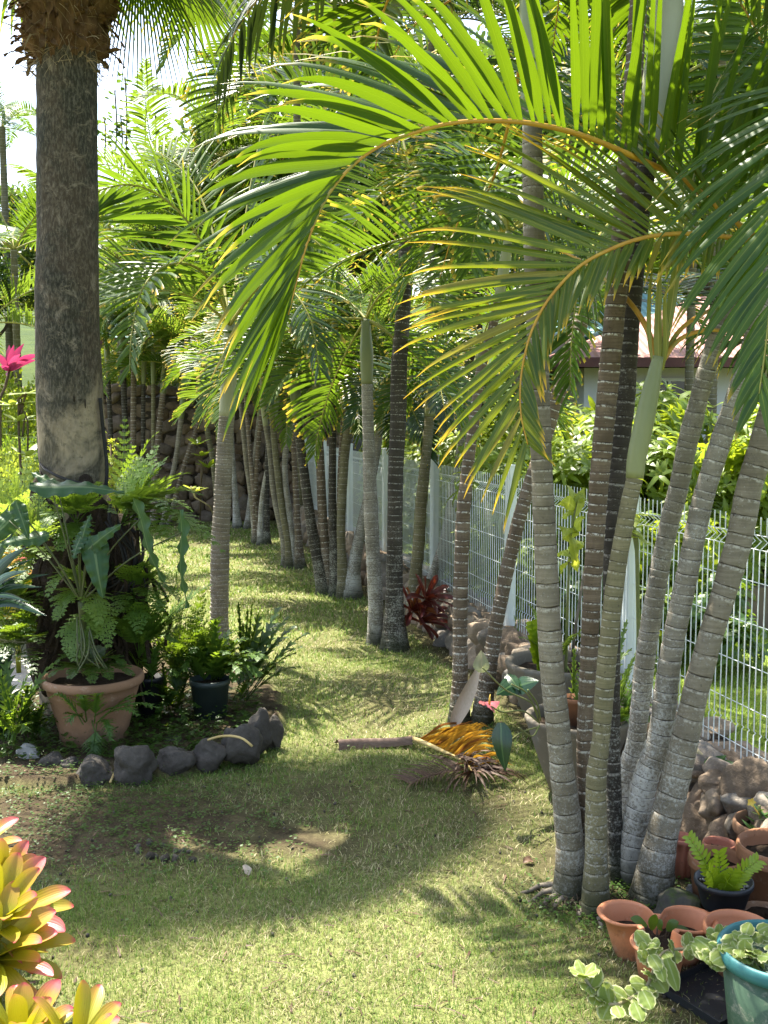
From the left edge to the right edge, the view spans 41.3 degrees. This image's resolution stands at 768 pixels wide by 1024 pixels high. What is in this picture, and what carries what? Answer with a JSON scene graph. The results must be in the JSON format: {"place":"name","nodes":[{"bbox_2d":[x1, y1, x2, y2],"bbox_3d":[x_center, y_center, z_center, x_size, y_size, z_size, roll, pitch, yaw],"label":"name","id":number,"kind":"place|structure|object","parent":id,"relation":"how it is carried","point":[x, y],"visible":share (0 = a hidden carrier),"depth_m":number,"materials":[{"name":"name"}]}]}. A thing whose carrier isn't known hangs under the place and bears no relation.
{"place":"outdoors","nodes":[
{"label":"outdoors","id":0,"kind":"place"},
{"bbox_2d":[0,294,511,435],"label":"hill","id":1,"kind":"structure","parent":0,"point":[27,335],"depth_m":49.51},
{"bbox_2d":[0,76,35,383],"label":"feathery palm","id":2,"kind":"object","parent":1,"relation":"on","point":[5,113],"visible":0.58,"depth_m":29.18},
{"bbox_2d":[5,162,239,378],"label":"feathery palm","id":3,"kind":"object","parent":1,"relation":"on","point":[30,173],"visible":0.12,"depth_m":20.49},
{"bbox_2d":[98,71,170,317],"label":"twiggy tree","id":4,"kind":"object","parent":1,"relation":"on","point":[120,133],"visible":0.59,"depth_m":23.26,"materials":[{"name":"green plant"}]},
{"bbox_2d":[98,58,256,397],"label":"feathery palm","id":5,"kind":"object","parent":1,"relation":"on","point":[141,114],"visible":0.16,"depth_m":20.75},
{"bbox_2d":[108,157,261,381],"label":"feathery palm","id":6,"kind":"object","parent":1,"relation":"on","point":[163,209],"visible":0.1,"depth_m":20.14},
{"bbox_2d":[124,52,292,270],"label":"feathery palm","id":7,"kind":"object","parent":1,"relation":"on","point":[181,150],"visible":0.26,"depth_m":20.57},
{"bbox_2d":[189,49,405,283],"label":"feathery palm","id":8,"kind":"object","parent":1,"relation":"on","point":[261,104],"visible":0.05,"depth_m":20.41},
{"bbox_2d":[150,61,457,284],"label":"broadleaf tree","id":9,"kind":"object","parent":1,"relation":"on","point":[269,100],"visible":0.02,"depth_m":23.04,"materials":[{"name":"green plant"}]},
{"bbox_2d":[188,22,459,322],"bbox_3d":[-0.449,-6.104,20.643,6.278,7.908,5.221,2,6,17],"label":"feathery palm","id":10,"kind":"object","parent":1,"relation":"on","point":[288,47],"visible":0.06,"depth_m":20.22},
{"bbox_2d":[0,0,749,418],"label":"sky","id":11,"kind":"structure","parent":0,"point":[23,151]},
{"bbox_2d":[0,514,767,1023],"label":"lawn","id":12,"kind":"structure","parent":0,"point":[270,700],"depth_m":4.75,"materials":[{"name":"plant"}]},
{"bbox_2d":[0,389,36,485],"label":"leafy seedling","id":13,"kind":"object","parent":12,"relation":"on","point":[18,402],"visible":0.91,"depth_m":8.76,"materials":[{"name":"green plant"}]},
{"bbox_2d":[0,979,72,1023],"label":"bromeliad","id":14,"kind":"object","parent":12,"relation":"on","point":[22,1006],"visible":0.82,"depth_m":2.90,"materials":[{"name":"yellow plant"}]},
{"bbox_2d":[0,852,73,1003],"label":"bromeliad","id":15,"kind":"object","parent":12,"relation":"on","point":[20,873],"visible":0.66,"depth_m":3.39,"materials":[{"name":"yellow plant"}]},
{"bbox_2d":[0,880,75,996],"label":"bromeliad","id":16,"kind":"object","parent":12,"relation":"on","point":[37,935],"visible":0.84,"depth_m":3.28,"materials":[{"name":"yellow plant"}]},
{"bbox_2d":[0,356,106,491],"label":"shrub","id":17,"kind":"object","parent":12,"relation":"on","point":[29,408],"visible":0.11,"depth_m":13.32,"materials":[{"name":"green plant"}]},
{"bbox_2d":[0,265,140,396],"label":"feathery palm","id":18,"kind":"object","parent":12,"relation":"on","point":[18,313],"visible":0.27,"depth_m":12.71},
{"bbox_2d":[0,172,155,435],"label":"feathery palm","id":19,"kind":"object","parent":12,"relation":"on","point":[29,213],"visible":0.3,"depth_m":13.71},
{"bbox_2d":[33,980,148,1023],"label":"bromeliad","id":20,"kind":"object","parent":12,"relation":"on","point":[88,1001],"visible":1,"depth_m":2.87,"materials":[{"name":"yellow plant"}]},
{"bbox_2d":[40,663,143,746],"bbox_3d":[-1.772,1.194,6.215,0.612,0.423,0.603,0,5,0],"label":"flower pot","id":21,"kind":"object","parent":12,"relation":"on","point":[121,686],"visible":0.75,"depth_m":6.03,"materials":[{"name":"ceramic"}]},
{"bbox_2d":[47,644,135,683],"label":"lacy fern","id":22,"kind":"object","parent":21,"relation":"in","point":[93,669],"visible":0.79,"depth_m":6.00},
{"bbox_2d":[0,472,190,675],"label":"philodendron","id":23,"kind":"object","parent":21,"relation":"in","point":[93,550],"visible":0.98,"depth_m":5.85,"materials":[{"name":"green plant"}]},
{"bbox_2d":[76,754,112,786],"bbox_3d":[-1.587,1.418,5.593,0.178,0.146,0.177,-4,7,-35],"label":"edging rock","id":24,"kind":"object","parent":12,"relation":"on","point":[94,768],"visible":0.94,"depth_m":5.54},
{"bbox_2d":[49,690,163,755],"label":"lobed fern","id":25,"kind":"object","parent":12,"relation":"on","point":[95,709],"visible":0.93,"depth_m":5.89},
{"bbox_2d":[0,678,262,757],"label":"bed ground cover","id":26,"kind":"object","parent":12,"relation":"on","point":[140,733],"visible":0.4,"depth_m":6.20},
{"bbox_2d":[0,649,55,743],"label":"lobed fern","id":27,"kind":"object","parent":26,"relation":"on","point":[8,718],"visible":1,"depth_m":6.00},
{"bbox_2d":[233,607,309,700],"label":"lobed fern","id":28,"kind":"object","parent":26,"relation":"on","point":[266,640],"visible":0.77,"depth_m":7.00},
{"bbox_2d":[113,745,157,785],"bbox_3d":[-1.360,1.395,5.578,0.244,0.248,0.158,-1,5,-12],"label":"edging rock","id":29,"kind":"object","parent":12,"relation":"on","point":[137,764],"visible":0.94,"depth_m":5.53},
{"bbox_2d":[0,0,287,714],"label":"fan palm","id":30,"kind":"object","parent":12,"relation":"on","point":[65,46],"visible":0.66,"depth_m":6.45,"materials":[{"name":"brown plant"}]},
{"bbox_2d":[0,457,34,536],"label":"lacy fern","id":31,"kind":"object","parent":30,"relation":"attached to","point":[15,491],"visible":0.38,"depth_m":7.03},
{"bbox_2d":[0,505,47,615],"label":"strap leaf plant","id":32,"kind":"object","parent":30,"relation":"on","point":[7,581],"visible":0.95,"depth_m":5.99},
{"bbox_2d":[0,605,48,675],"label":"lacy fern","id":33,"kind":"object","parent":30,"relation":"attached to","point":[11,635],"visible":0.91,"depth_m":6.29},
{"bbox_2d":[3,493,60,583],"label":"lacy fern","id":34,"kind":"object","parent":30,"relation":"on","point":[37,523],"visible":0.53,"depth_m":6.18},
{"bbox_2d":[27,481,117,550],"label":"lacy fern","id":35,"kind":"object","parent":30,"relation":"attached to","point":[74,501],"visible":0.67,"depth_m":6.11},
{"bbox_2d":[44,564,118,661],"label":"lacy fern","id":36,"kind":"object","parent":30,"relation":"attached to","point":[98,610],"visible":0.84,"depth_m":6.02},
{"bbox_2d":[112,561,180,634],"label":"lacy fern","id":37,"kind":"object","parent":30,"relation":"attached to","point":[136,575],"visible":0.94,"depth_m":6.28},
{"bbox_2d":[113,579,212,657],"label":"lacy fern","id":38,"kind":"object","parent":30,"relation":"on","point":[152,629],"visible":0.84,"depth_m":6.37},
{"bbox_2d":[107,445,224,554],"bbox_3d":[-1.422,-0.086,6.319,0.574,0.639,1.107,-3,6,-29],"label":"lacy fern","id":39,"kind":"object","parent":30,"relation":"attached to","point":[138,487],"visible":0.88,"depth_m":6.30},
{"bbox_2d":[153,574,223,683],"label":"lacy fern","id":40,"kind":"object","parent":30,"relation":"on","point":[185,636],"visible":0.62,"depth_m":6.67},
{"bbox_2d":[99,258,202,524],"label":"palm tree","id":41,"kind":"object","parent":12,"relation":"on","point":[133,412],"visible":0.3,"depth_m":18.90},
{"bbox_2d":[102,300,211,525],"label":"palm tree","id":42,"kind":"object","parent":12,"relation":"on","point":[160,415],"visible":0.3,"depth_m":18.77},
{"bbox_2d":[103,314,211,524],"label":"palm tree","id":43,"kind":"object","parent":12,"relation":"on","point":[152,358],"visible":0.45,"depth_m":18.45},
{"bbox_2d":[150,625,201,722],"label":"lobed fern","id":44,"kind":"object","parent":12,"relation":"on","point":[178,684],"visible":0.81,"depth_m":6.69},
{"bbox_2d":[157,746,195,775],"bbox_3d":[-1.169,1.417,5.726,0.232,0.208,0.152,0,5,0],"label":"edging rock","id":45,"kind":"object","parent":12,"relation":"on","point":[174,759],"visible":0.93,"depth_m":5.67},
{"bbox_2d":[142,319,213,526],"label":"palm tree","id":46,"kind":"object","parent":12,"relation":"on","point":[187,453],"visible":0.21,"depth_m":18.64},
{"bbox_2d":[122,270,236,495],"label":"palm tree","id":47,"kind":"object","parent":12,"relation":"on","point":[207,430],"visible":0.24,"depth_m":17.96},
{"bbox_2d":[161,276,252,543],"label":"palm tree","id":48,"kind":"object","parent":12,"relation":"on","point":[244,442],"visible":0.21,"depth_m":16.16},
{"bbox_2d":[191,738,226,773],"bbox_3d":[-1.001,1.389,5.793,0.173,0.230,0.214,-5,7,-41],"label":"edging rock","id":49,"kind":"object","parent":12,"relation":"on","point":[210,755],"visible":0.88,"depth_m":5.73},
{"bbox_2d":[189,674,229,720],"bbox_3d":[-1.132,1.223,6.632,0.264,0.288,0.267,0,5,0],"label":"flower pot","id":50,"kind":"object","parent":12,"relation":"on","point":[208,694],"visible":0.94,"depth_m":6.54,"materials":[{"name":"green plastic"}]},
{"bbox_2d":[151,618,271,684],"bbox_3d":[-1.136,0.935,6.702,0.814,0.525,0.650,0,5,0],"label":"lobed fern","id":51,"kind":"object","parent":50,"relation":"in","point":[214,660],"visible":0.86,"depth_m":6.64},
{"bbox_2d":[98,113,358,644],"bbox_3d":[-1.427,-1.188,8.600,2.451,4.850,2.885,0,5,0],"label":"palm tree","id":52,"kind":"object","parent":12,"relation":"on","point":[220,531],"visible":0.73,"depth_m":8.03,"materials":[{"name":"plant"}]},
{"bbox_2d":[221,724,262,764],"bbox_3d":[-0.814,1.334,5.856,0.238,0.271,0.189,-1,5,-11],"label":"edging rock","id":53,"kind":"object","parent":12,"relation":"on","point":[238,750],"visible":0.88,"depth_m":5.78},
{"bbox_2d":[160,284,337,568],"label":"palm tree","id":54,"kind":"object","parent":12,"relation":"on","point":[282,510],"visible":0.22,"depth_m":13.57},
{"bbox_2d":[176,333,342,567],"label":"palm tree","id":55,"kind":"object","parent":12,"relation":"on","point":[271,471],"visible":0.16,"depth_m":13.66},
{"bbox_2d":[169,311,388,594],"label":"palm tree","id":56,"kind":"object","parent":12,"relation":"on","point":[321,586],"visible":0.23,"depth_m":11.44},
{"bbox_2d":[193,302,376,568],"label":"palm tree","id":57,"kind":"object","parent":12,"relation":"on","point":[299,560],"visible":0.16,"depth_m":13.50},
{"bbox_2d":[216,297,386,563],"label":"palm tree","id":58,"kind":"object","parent":12,"relation":"on","point":[285,435],"visible":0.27,"depth_m":13.49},
{"bbox_2d":[155,0,450,507],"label":"feathery palm","id":59,"kind":"object","parent":12,"relation":"on","point":[211,107],"visible":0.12,"depth_m":18.50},
{"bbox_2d":[202,268,425,585],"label":"palm tree","id":60,"kind":"object","parent":12,"relation":"on","point":[322,511],"visible":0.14,"depth_m":11.44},
{"bbox_2d":[215,233,455,596],"bbox_3d":[-0.632,-1.222,11.323,2.520,4.411,2.506,-2,6,-23],"label":"palm tree","id":61,"kind":"object","parent":12,"relation":"on","point":[332,519],"visible":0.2,"depth_m":11.31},
{"bbox_2d":[190,199,487,645],"bbox_3d":[-0.327,-0.817,8.941,2.507,4.047,2.613,0,5,0],"label":"palm tree","id":62,"kind":"object","parent":12,"relation":"on","point":[375,592],"visible":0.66,"depth_m":8.89,"materials":[{"name":"plant"}]},
{"bbox_2d":[0,691,687,968],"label":"ground cover weeds","id":63,"kind":"object","parent":12,"relation":"on","point":[618,884],"visible":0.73,"depth_m":5.01,"materials":[{"name":"green plant"}]},
{"bbox_2d":[249,267,447,501],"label":"palm tree","id":64,"kind":"object","parent":12,"relation":"on","point":[355,426],"visible":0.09,"depth_m":11.16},
{"bbox_2d":[12,668,690,1023],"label":"dry leaf litter","id":65,"kind":"object","parent":12,"relation":"on","point":[453,974],"visible":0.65,"depth_m":4.14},
{"bbox_2d":[28,725,675,1023],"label":"pebbles","id":66,"kind":"object","parent":12,"relation":"on","point":[151,855],"visible":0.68,"depth_m":4.60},
{"bbox_2d":[237,271,468,598],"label":"palm tree","id":67,"kind":"object","parent":12,"relation":"on","point":[341,508],"visible":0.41,"depth_m":11.18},
{"bbox_2d":[264,294,525,599],"bbox_3d":[-0.034,-0.668,11.336,2.442,3.335,2.529,-5,8,-45],"label":"palm tree","id":68,"kind":"object","parent":12,"relation":"on","point":[353,587],"visible":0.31,"depth_m":11.12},
{"bbox_2d":[209,0,591,903],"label":"palm tree","id":69,"kind":"object","parent":12,"relation":"on","point":[569,864],"visible":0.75,"depth_m":4.21,"materials":[{"name":"plant"}]},
{"bbox_2d":[208,36,605,652],"bbox_3d":[0.377,-1.369,8.510,2.886,5.241,3.259,1,5,12],"label":"palm tree","id":70,"kind":"object","parent":12,"relation":"on","point":[394,637],"visible":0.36,"depth_m":8.68,"materials":[{"name":"plant"}]},
{"bbox_2d":[262,0,589,543],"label":"feathery palm","id":71,"kind":"object","parent":12,"relation":"on","point":[309,46],"visible":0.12,"depth_m":15.64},
{"bbox_2d":[335,721,527,795],"bbox_3d":[0.329,1.364,5.803,0.908,0.190,1.121,-2,6,-22],"label":"fallen frond","id":72,"kind":"object","parent":12,"relation":"on","point":[480,763],"visible":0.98,"depth_m":5.82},
{"bbox_2d":[335,237,529,609],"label":"palm tree","id":73,"kind":"object","parent":12,"relation":"on","point":[419,528],"visible":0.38,"depth_m":9.98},
{"bbox_2d":[322,100,564,441],"bbox_3d":[0.815,-3.796,18.528,5.062,8.313,5.406,0,5,0],"label":"feathery palm","id":74,"kind":"object","parent":12,"relation":"on","point":[388,150],"visible":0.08,"depth_m":17.32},
{"bbox_2d":[411,422,493,572],"bbox_3d":[1.065,-0.149,12.572,1.640,2.058,1.904,4,6,34],"label":"shrub","id":75,"kind":"object","parent":12,"relation":"on","point":[443,447],"visible":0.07,"depth_m":12.10,"materials":[{"name":"green plant"}]},
{"bbox_2d":[165,0,767,820],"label":"palm tree","id":76,"kind":"object","parent":12,"relation":"on","point":[325,148],"visible":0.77,"depth_m":3.74,"materials":[{"name":"plant"}]},
{"bbox_2d":[373,246,578,585],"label":"palm tree","id":77,"kind":"object","parent":12,"relation":"on","point":[434,570],"visible":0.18,"depth_m":10.35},
{"bbox_2d":[360,82,659,408],"bbox_3d":[1.915,-2.873,15.653,4.252,7.004,4.400,-3,6,-26],"label":"feathery palm","id":78,"kind":"object","parent":12,"relation":"on","point":[517,379],"visible":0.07,"depth_m":15.22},
{"bbox_2d":[295,1,734,724],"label":"palm tree","id":79,"kind":"object","parent":12,"relation":"on","point":[499,223],"visible":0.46,"depth_m":6.60,"materials":[{"name":"plant"}]},
{"bbox_2d":[291,503,767,842],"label":"stone wall","id":80,"kind":"structure","parent":12,"relation":"on","point":[720,791],"depth_m":5.08,"materials":[{"name":"stone"}]},
{"bbox_2d":[403,574,452,640],"bbox_3d":[0.364,0.836,8.866,0.539,0.594,0.495,0,5,0],"label":"bromeliad","id":81,"kind":"object","parent":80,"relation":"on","point":[424,611],"visible":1,"depth_m":8.87,"materials":[{"name":"red plant"}]},
{"bbox_2d":[304,438,767,761],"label":"fence","id":82,"kind":"object","parent":80,"relation":"on","point":[628,612],"visible":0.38,"depth_m":8.23,"materials":[{"name":"metal"}]},
{"bbox_2d":[505,650,579,723],"bbox_3d":[1.097,1.170,6.437,0.666,0.470,0.663,0,5,0],"label":"grey planter","id":83,"kind":"object","parent":12,"relation":"on","point":[519,664],"visible":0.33,"depth_m":6.32,"materials":[{"name":"concrete"}]},
{"bbox_2d":[445,429,642,627],"bbox_3d":[1.486,0.194,9.550,2.054,1.937,1.996,5,7,41],"label":"shrub","id":84,"kind":"object","parent":12,"relation":"on","point":[565,465],"visible":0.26,"depth_m":9.27,"materials":[{"name":"green plant"}]},
{"bbox_2d":[397,0,737,406],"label":"feathery palm","id":85,"kind":"object","parent":12,"relation":"on","point":[703,63],"visible":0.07,"depth_m":15.19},
{"bbox_2d":[557,484,586,671],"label":"lemon leaf plant","id":86,"kind":"object","parent":12,"relation":"on","point":[573,503],"visible":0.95,"depth_m":6.23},
{"bbox_2d":[475,395,671,503],"bbox_3d":[2.002,-0.156,11.324,2.464,2.325,2.395,3,6,29],"label":"shrub","id":87,"kind":"object","parent":12,"relation":"on","point":[587,426],"visible":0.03,"depth_m":11.11,"materials":[{"name":"green plant"}]},
{"bbox_2d":[524,704,628,790],"bbox_3d":[1.036,1.291,5.464,0.563,0.410,0.559,0,5,0],"label":"grey planter","id":88,"kind":"object","parent":12,"relation":"on","point":[539,739],"visible":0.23,"depth_m":5.35,"materials":[{"name":"concrete"}]},
{"bbox_2d":[473,650,540,770],"bbox_3d":[0.613,0.963,5.070,0.202,0.574,0.383,4,7,40],"label":"anthurium","id":89,"kind":"object","parent":88,"relation":"in","point":[509,685],"visible":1,"depth_m":5.01,"materials":[{"name":"green plant"}]},
{"bbox_2d":[388,124,767,726],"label":"palm tree","id":90,"kind":"object","parent":12,"relation":"on","point":[565,356],"visible":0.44,"depth_m":6.64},
{"bbox_2d":[576,0,649,856],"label":"palm tree","id":91,"kind":"object","parent":12,"relation":"on","point":[609,370],"visible":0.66,"depth_m":4.18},
{"bbox_2d":[551,0,683,885],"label":"palm tree","id":92,"kind":"object","parent":12,"relation":"on","point":[672,13],"visible":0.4,"depth_m":4.30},
{"bbox_2d":[489,297,766,449],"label":"bungalow","id":93,"kind":"object","parent":12,"relation":"on","point":[673,371],"visible":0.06,"depth_m":18.05,"materials":[{"name":"white paint"}]},
{"bbox_2d":[501,17,767,919],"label":"palm tree","id":94,"kind":"object","parent":12,"relation":"on","point":[595,893],"visible":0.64,"depth_m":4.03,"materials":[{"name":"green plant"}]},
{"bbox_2d":[552,413,718,541],"bbox_3d":[2.412,0.042,10.011,1.723,2.161,1.999,1,6,15],"label":"shrub","id":95,"kind":"object","parent":12,"relation":"on","point":[585,440],"visible":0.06,"depth_m":9.75,"materials":[{"name":"green plant"}]},
{"bbox_2d":[578,510,723,653],"bbox_3d":[2.236,0.593,8.629,1.317,1.279,1.355,-5,7,-42],"label":"shrub","id":96,"kind":"object","parent":12,"relation":"on","point":[675,558],"visible":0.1,"depth_m":8.27,"materials":[{"name":"green plant"}]},
{"bbox_2d":[545,90,764,399],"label":"feathery palm","id":97,"kind":"object","parent":12,"relation":"on","point":[689,368],"visible":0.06,"depth_m":16.27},
{"bbox_2d":[545,0,767,448],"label":"feathery palm","id":98,"kind":"object","parent":12,"relation":"on","point":[712,399],"visible":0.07,"depth_m":14.75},
{"bbox_2d":[597,899,718,982],"bbox_3d":[1.016,1.583,3.713,0.435,0.155,0.429,0,5,0],"label":"trefoil planter","id":99,"kind":"object","parent":12,"relation":"on","point":[615,915],"visible":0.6,"depth_m":3.80,"materials":[{"name":"ceramic"}]},
{"bbox_2d":[633,378,718,447],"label":"shrub","id":100,"kind":"object","parent":12,"relation":"on","point":[671,408],"visible":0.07,"depth_m":11.86,"materials":[{"name":"green plant"}]},
{"bbox_2d":[620,37,767,888],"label":"palm tree","id":101,"kind":"object","parent":12,"relation":"on","point":[643,785],"visible":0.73,"depth_m":4.23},
{"bbox_2d":[661,962,727,1023],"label":"plant tray","id":102,"kind":"object","parent":12,"relation":"on","point":[713,993],"visible":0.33,"depth_m":3.52,"materials":[{"name":"black plastic"}]},
{"bbox_2d":[627,74,767,908],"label":"palm tree","id":103,"kind":"object","parent":12,"relation":"on","point":[742,280],"visible":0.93,"depth_m":3.77,"materials":[{"name":"plant"}]},
{"bbox_2d":[631,430,767,600],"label":"shrub","id":104,"kind":"object","parent":12,"relation":"on","point":[725,491],"visible":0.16,"depth_m":9.60,"materials":[{"name":"green plant"}]},
{"bbox_2d":[662,566,767,671],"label":"shrub","id":105,"kind":"object","parent":12,"relation":"on","point":[747,637],"visible":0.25,"depth_m":7.85,"materials":[{"name":"green plant"}]},
{"bbox_2d":[713,402,767,584],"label":"shrub","id":106,"kind":"object","parent":12,"relation":"on","point":[747,428],"visible":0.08,"depth_m":9.81,"materials":[{"name":"green plant"}]},
{"bbox_2d":[717,919,767,1023],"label":"flower pot","id":107,"kind":"object","parent":12,"relation":"on","point":[746,991],"visible":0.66,"depth_m":3.09,"materials":[{"name":"green ceramic"}]},
{"bbox_2d":[568,922,767,1021],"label":"trailing plant","id":108,"kind":"object","parent":107,"relation":"in","point":[663,975],"visible":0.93,"depth_m":3.28,"materials":[{"name":"green plant"}]},
{"bbox_2d":[735,828,767,901],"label":"flower pot","id":109,"kind":"object","parent":12,"relation":"on","point":[749,842],"visible":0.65,"depth_m":4.09,"materials":[{"name":"brown ceramic"}]},
{"bbox_2d":[351,419,422,513],"bbox_3d":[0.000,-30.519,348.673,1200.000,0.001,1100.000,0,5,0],"label":"ground","id":110,"kind":"structure","parent":0,"point":[358,446],"depth_m":57.27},
{"bbox_2d":[0,383,359,520],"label":"retaining wall","id":111,"kind":"structure","parent":110,"relation":"on","point":[168,441],"depth_m":19.53,"materials":[{"name":"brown stone"}]},
{"bbox_3d":[1.297,1.578,3.904,0.177,0.130,0.177,0,5,0],"label":"pot stand","id":112,"kind":"object","parent":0,"visible":0},
{"bbox_2d":[694,867,754,911],"bbox_3d":[1.297,1.456,3.893,0.221,0.113,0.218,0,5,0],"label":"flower pot","id":113,"kind":"object","parent":112,"relation":"on","point":[717,899],"visible":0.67,"depth_m":3.82,"materials":[{"name":"black plastic"}]},
{"bbox_2d":[682,830,766,895],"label":"fern","id":114,"kind":"object","parent":113,"relation":"in","point":[735,880],"visible":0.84,"depth_m":3.84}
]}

